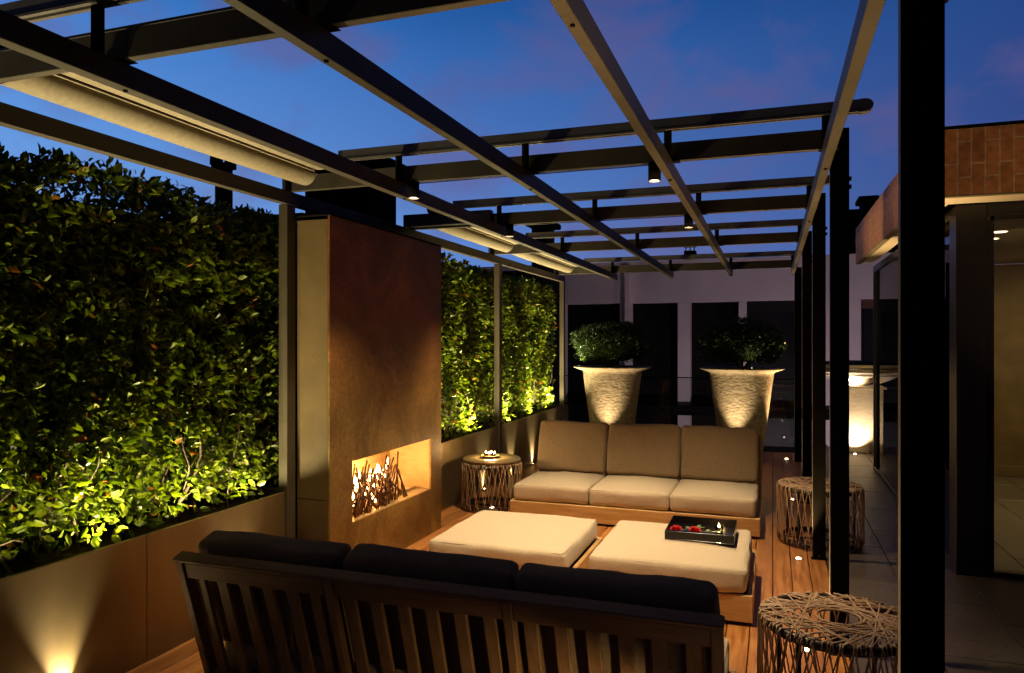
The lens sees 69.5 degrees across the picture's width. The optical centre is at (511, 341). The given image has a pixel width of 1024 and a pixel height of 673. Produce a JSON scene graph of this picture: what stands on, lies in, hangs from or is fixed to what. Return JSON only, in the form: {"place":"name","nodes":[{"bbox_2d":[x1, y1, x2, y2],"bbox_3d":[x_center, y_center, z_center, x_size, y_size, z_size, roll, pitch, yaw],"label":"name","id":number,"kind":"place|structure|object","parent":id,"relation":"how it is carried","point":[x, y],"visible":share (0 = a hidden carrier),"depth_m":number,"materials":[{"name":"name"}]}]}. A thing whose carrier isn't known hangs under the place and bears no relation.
{"place":"outdoors","nodes":[
{"label":"outdoors","id":0,"kind":"place"},
{"bbox_2d":[126,452,852,672],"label":"deck","id":1,"kind":"structure","parent":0,"point":[184,657],"depth_m":4.93,"materials":[{"name":"brown wood"}]},
{"bbox_2d":[0,486,284,672],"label":"metal planter","id":2,"kind":"object","parent":1,"relation":"on","point":[108,605],"visible":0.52,"depth_m":3.40,"materials":[{"name":"brown metal"}]},
{"bbox_2d":[0,142,278,574],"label":"hedge","id":3,"kind":"object","parent":2,"relation":"on","point":[132,392],"visible":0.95,"depth_m":3.69,"materials":[{"name":"green plant"}]},
{"bbox_2d":[248,213,441,548],"bbox_3d":[-1.285,0.379,5.502,0.920,2.342,1.647,0,0,19],"label":"outdoor fireplace","id":4,"kind":"object","parent":1,"relation":"on","point":[367,383],"visible":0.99,"depth_m":5.03,"materials":[{"name":"brown metal"}]},
{"bbox_2d":[305,158,405,223],"bbox_3d":[-3.112,0.644,14.297,1.801,8.211,1.220,0,0,19],"label":"chimney","id":5,"kind":"object","parent":4,"relation":"on","point":[374,203],"visible":0.12,"depth_m":13.84,"materials":[{"name":"metal"}]},
{"bbox_2d":[172,530,736,672],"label":"sofa","id":6,"kind":"object","parent":1,"relation":"on","point":[256,602],"visible":1,"depth_m":2.63,"materials":[{"name":"brown wood"}]},
{"bbox_2d":[0,0,948,672],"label":"pergola","id":7,"kind":"object","parent":1,"relation":"on","point":[98,54],"visible":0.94,"depth_m":3.35,"materials":[{"name":"metal"}]},
{"bbox_2d":[0,45,323,184],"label":"retracted awning","id":8,"kind":"object","parent":7,"relation":"attached to","point":[76,92],"visible":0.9,"depth_m":3.32,"materials":[{"name":"fabric"}]},
{"bbox_2d":[408,181,418,198],"bbox_3d":[-0.579,-0.886,4.346,0.067,0.094,0.067,0,0,19],"label":"downlight","id":9,"kind":"object","parent":7,"relation":"attached to","point":[413,189],"visible":1,"depth_m":4.32,"materials":[{"name":"brown metal"}]},
{"bbox_2d":[403,209,492,227],"bbox_3d":[-0.523,-1.051,6.069,0.780,0.201,0.100,0,0,19],"label":"awning motor","id":10,"kind":"object","parent":7,"relation":"attached to","point":[431,218],"visible":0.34,"depth_m":6.06,"materials":[{"name":"black metal"}]},
{"bbox_2d":[436,227,517,251],"bbox_3d":[-0.268,-1.013,7.018,0.310,0.155,1.740,0,0,19],"label":"retracted awning","id":11,"kind":"object","parent":7,"relation":"attached to","point":[482,237],"visible":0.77,"depth_m":7.02,"materials":[{"name":"fabric"}]},
{"bbox_2d":[505,224,513,236],"bbox_3d":[-0.020,-0.886,5.931,0.067,0.094,0.067,0,0,19],"label":"downlight","id":12,"kind":"object","parent":7,"relation":"attached to","point":[509,230],"visible":1,"depth_m":5.90,"materials":[{"name":"brown metal"}]},
{"bbox_2d":[512,243,577,272],"bbox_3d":[0.461,-1.013,9.088,0.310,0.155,2.390,0,0,19],"label":"retracted awning","id":13,"kind":"object","parent":7,"relation":"attached to","point":[543,259],"visible":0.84,"depth_m":9.08,"materials":[{"name":"fabric"}]},
{"bbox_2d":[648,162,660,182],"bbox_3d":[0.748,-0.886,3.879,0.067,0.094,0.067,0,0,19],"label":"downlight","id":14,"kind":"object","parent":7,"relation":"attached to","point":[654,173],"visible":0.98,"depth_m":3.85,"materials":[{"name":"brown metal"}]},
{"bbox_2d":[684,214,692,227],"bbox_3d":[1.307,-0.886,5.463,0.067,0.094,0.067,0,0,19],"label":"downlight","id":15,"kind":"object","parent":7,"relation":"attached to","point":[688,221],"visible":0.98,"depth_m":5.43,"materials":[{"name":"brown metal"}]},
{"bbox_2d":[461,453,521,512],"bbox_3d":[-0.186,1.314,6.873,0.569,0.466,0.570,0,0,19],"label":"drum stool","id":16,"kind":"object","parent":1,"relation":"on","point":[501,462],"visible":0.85,"depth_m":6.71,"materials":[{"name":"brown wood"}]},
{"bbox_2d":[481,454,498,457],"bbox_3d":[-0.203,1.068,6.857,0.170,0.023,0.170,0,0,19],"label":"candle bowl","id":17,"kind":"object","parent":16,"relation":"on","point":[489,456],"visible":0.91,"depth_m":6.80,"materials":[{"name":"gold metal"}]},
{"bbox_2d":[441,403,567,510],"bbox_3d":[-0.360,1.242,8.715,0.770,0.615,5.000,0,0,19],"label":"metal planter","id":18,"kind":"object","parent":1,"relation":"on","point":[520,437],"visible":0.33,"depth_m":7.97,"materials":[{"name":"brown metal"}]},
{"bbox_2d":[441,251,493,440],"bbox_3d":[-0.790,0.040,7.295,0.710,1.930,2.225,0,0,19],"label":"hedge","id":19,"kind":"object","parent":18,"relation":"on","point":[455,277],"visible":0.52,"depth_m":7.64,"materials":[{"name":"green plant"}]},
{"bbox_2d":[462,268,557,426],"bbox_3d":[-0.014,0.057,9.554,0.690,1.896,2.805,0,0,19],"label":"hedge","id":20,"kind":"object","parent":18,"relation":"on","point":[522,349],"visible":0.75,"depth_m":9.38,"materials":[{"name":"green plant"}]},
{"bbox_2d":[429,510,602,569],"bbox_3d":[0.040,1.380,4.915,0.940,0.340,0.942,0,0,19],"label":"ottoman","id":21,"kind":"object","parent":1,"relation":"on","point":[520,539],"visible":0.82,"depth_m":4.66,"materials":[{"name":"beige fabric"}]},
{"bbox_2d":[574,365,650,424],"bbox_3d":[1.413,0.952,10.422,1.095,1.197,1.092,0,0,19],"label":"clay pot","id":22,"kind":"object","parent":1,"relation":"on","point":[612,394],"visible":0.67,"depth_m":10.10,"materials":[{"name":"stone"}]},
{"bbox_2d":[567,318,655,366],"bbox_3d":[1.426,0.037,10.430,1.215,0.749,1.259,0,0,19],"label":"clipped shrub","id":23,"kind":"object","parent":22,"relation":"on","point":[610,342],"visible":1,"depth_m":10.11,"materials":[{"name":"green plant"}]},
{"bbox_2d":[510,420,761,537],"bbox_3d":[1.120,1.157,6.570,2.081,0.786,0.986,0,0,19],"label":"sofa","id":24,"kind":"object","parent":1,"relation":"on","point":[712,467],"visible":1,"depth_m":6.52,"materials":[{"name":"beige fabric"}]},
{"bbox_2d":[589,520,755,623],"bbox_3d":[1.014,1.381,4.593,0.940,0.338,0.962,0,0,19],"label":"ottoman","id":25,"kind":"object","parent":1,"relation":"on","point":[648,548],"visible":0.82,"depth_m":4.23,"materials":[{"name":"beige fabric"}]},
{"bbox_2d":[665,515,736,544],"bbox_3d":[1.197,1.188,4.657,0.407,0.056,0.420,0,0,19],"label":"serving tray","id":26,"kind":"object","parent":25,"relation":"on","point":[727,536],"visible":1,"depth_m":4.66,"materials":[{"name":"black paint"}]},
{"bbox_2d":[670,525,704,530],"bbox_3d":[1.120,1.184,4.707,0.267,0.041,0.082,0,0,-27],"label":"rose","id":27,"kind":"object","parent":26,"relation":"in","point":[676,528],"visible":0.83,"depth_m":4.67,"materials":[{"name":"red plant"}]},
{"bbox_2d":[688,526,723,532],"bbox_3d":[1.218,1.184,4.636,0.220,0.041,0.080,0,0,1],"label":"rose","id":28,"kind":"object","parent":26,"relation":"in","point":[694,529],"visible":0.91,"depth_m":4.63,"materials":[{"name":"red plant"}]},
{"bbox_2d":[715,524,723,532],"bbox_3d":[1.310,1.179,4.675,0.055,0.054,0.055,0,0,19],"label":"tealight candle","id":29,"kind":"object","parent":26,"relation":"in","point":[718,528],"visible":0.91,"depth_m":4.66,"materials":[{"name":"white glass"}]},
{"bbox_2d":[699,366,784,452],"bbox_3d":[3.056,0.952,9.843,1.094,1.197,1.094,0,0,19],"label":"clay pot","id":30,"kind":"object","parent":1,"relation":"on","point":[741,397],"visible":0.74,"depth_m":9.53,"materials":[{"name":"stone"}]},
{"bbox_2d":[697,314,787,368],"bbox_3d":[3.063,0.028,9.847,1.166,0.765,1.240,0,0,19],"label":"clipped shrub","id":31,"kind":"object","parent":30,"relation":"on","point":[733,340],"visible":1,"depth_m":9.54,"materials":[{"name":"green plant"}]},
{"bbox_2d":[776,477,864,551],"bbox_3d":[2.373,1.321,5.695,0.629,0.454,0.628,0,0,19],"label":"drum stool","id":32,"kind":"object","parent":1,"relation":"on","point":[787,486],"visible":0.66,"depth_m":5.55,"materials":[{"name":"brown wood"}]},
{"bbox_2d":[757,591,897,672],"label":"drum stool","id":33,"kind":"object","parent":1,"relation":"on","point":[878,613],"visible":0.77,"depth_m":2.91,"materials":[{"name":"brown wicker"}]},
{"bbox_2d":[0,0,1023,266],"label":"sky","id":34,"kind":"structure","parent":0,"point":[512,66],"materials":[{"name":"blue"}]},
{"bbox_2d":[472,252,1023,446],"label":"white building","id":35,"kind":"structure","parent":0,"point":[677,313],"depth_m":16.70,"materials":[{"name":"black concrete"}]},
{"bbox_2d":[684,247,696,259],"bbox_3d":[4.404,-1.404,18.204,0.300,1.908,0.335,0,0,19],"label":"roof antenna","id":36,"kind":"object","parent":35,"relation":"on","point":[690,251],"visible":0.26,"depth_m":18.08,"materials":[{"name":"metal"}]},
{"bbox_2d":[747,301,793,446],"bbox_3d":[5.742,1.936,16.192,1.130,5.628,0.120,0,0,19],"label":"window","id":37,"kind":"structure","parent":35,"relation":"in","point":[779,432],"depth_m":16.15,"materials":[{"name":"black glass"}]},
{"bbox_2d":[861,299,872,383],"bbox_3d":[7.949,1.936,15.415,1.250,5.628,0.120,0,0,19],"label":"window","id":38,"kind":"structure","parent":35,"relation":"in","point":[866,304],"depth_m":15.58,"materials":[{"name":"glass"}]},
{"bbox_2d":[726,455,852,672],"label":"ground","id":39,"kind":"structure","parent":0,"point":[772,555],"depth_m":5.59,"materials":[{"name":"brown wood"}]},
{"bbox_2d":[216,213,309,236],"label":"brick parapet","id":40,"kind":"structure","parent":39,"relation":"on","point":[295,224],"depth_m":12.41,"materials":[{"name":"brick"}]},
{"bbox_2d":[763,446,793,454],"bbox_3d":[2.215,1.577,11.169,3.955,0.046,0.620,0,0,19],"label":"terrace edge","id":41,"kind":"object","parent":39,"relation":"on","point":[772,449],"depth_m":10.59,"materials":[{"name":"black"}]},
{"bbox_2d":[549,375,793,447],"bbox_3d":[2.462,1.052,11.321,3.960,1.004,0.032,0,0,19],"label":"glass balustrade","id":42,"kind":"object","parent":41,"relation":"on","point":[668,377],"visible":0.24,"depth_m":11.31,"materials":[{"name":"black"}]},
{"bbox_2d":[849,209,897,253],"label":"dark roof","id":43,"kind":"structure","parent":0,"point":[853,219],"depth_m":17.87,"materials":[{"name":"metal"}]},
{"bbox_2d":[826,445,1023,672],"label":"paving","id":44,"kind":"structure","parent":0,"point":[984,624],"depth_m":4.70,"materials":[{"name":"stone"}]},
{"bbox_2d":[849,384,872,452],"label":"stone plinth","id":45,"kind":"structure","parent":44,"relation":"on","point":[860,419],"depth_m":10.24,"materials":[{"name":"beige stone"}]},
{"bbox_2d":[826,360,872,385],"bbox_3d":[4.899,0.455,10.594,1.080,0.360,1.080,0,0,19],"label":"stone bowl","id":46,"kind":"object","parent":45,"relation":"on","point":[860,372],"visible":0.31,"depth_m":10.18,"materials":[{"name":"stone"}]},
{"bbox_2d":[855,120,1023,579],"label":"house","id":47,"kind":"structure","parent":0,"point":[984,314],"depth_m":4.90,"materials":[{"name":"brick"}]},
{"bbox_2d":[855,195,878,223],"bbox_3d":[8.409,0.685,17.500,0.443,8.130,0.760,0,0,19],"label":"chimney","id":48,"kind":"object","parent":47,"relation":"on","point":[865,204],"visible":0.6,"depth_m":17.23,"materials":[{"name":"metal"}]},
{"label":"street","id":49,"kind":"structure","parent":0,"visible":0},
{"bbox_2d":[210,156,236,211],"bbox_3d":[-6.280,0.195,16.102,0.720,9.110,0.320,0,0,19],"label":"chimney","id":50,"kind":"object","parent":49,"relation":"on","point":[222,195],"visible":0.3,"depth_m":16.01,"materials":[{"name":"metal"}]},
{"bbox_2d":[471,271,559,403],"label":"wall","id":51,"kind":"structure","parent":49,"relation":"on","point":[555,286],"depth_m":14.03,"materials":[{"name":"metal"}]},
{"bbox_2d":[525,223,560,272],"bbox_3d":[0.675,1.093,15.984,0.579,7.314,0.840,0,0,19],"label":"chimney","id":52,"kind":"object","parent":49,"relation":"on","point":[539,227],"visible":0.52,"depth_m":15.71,"materials":[{"name":"metal"}]}
]}

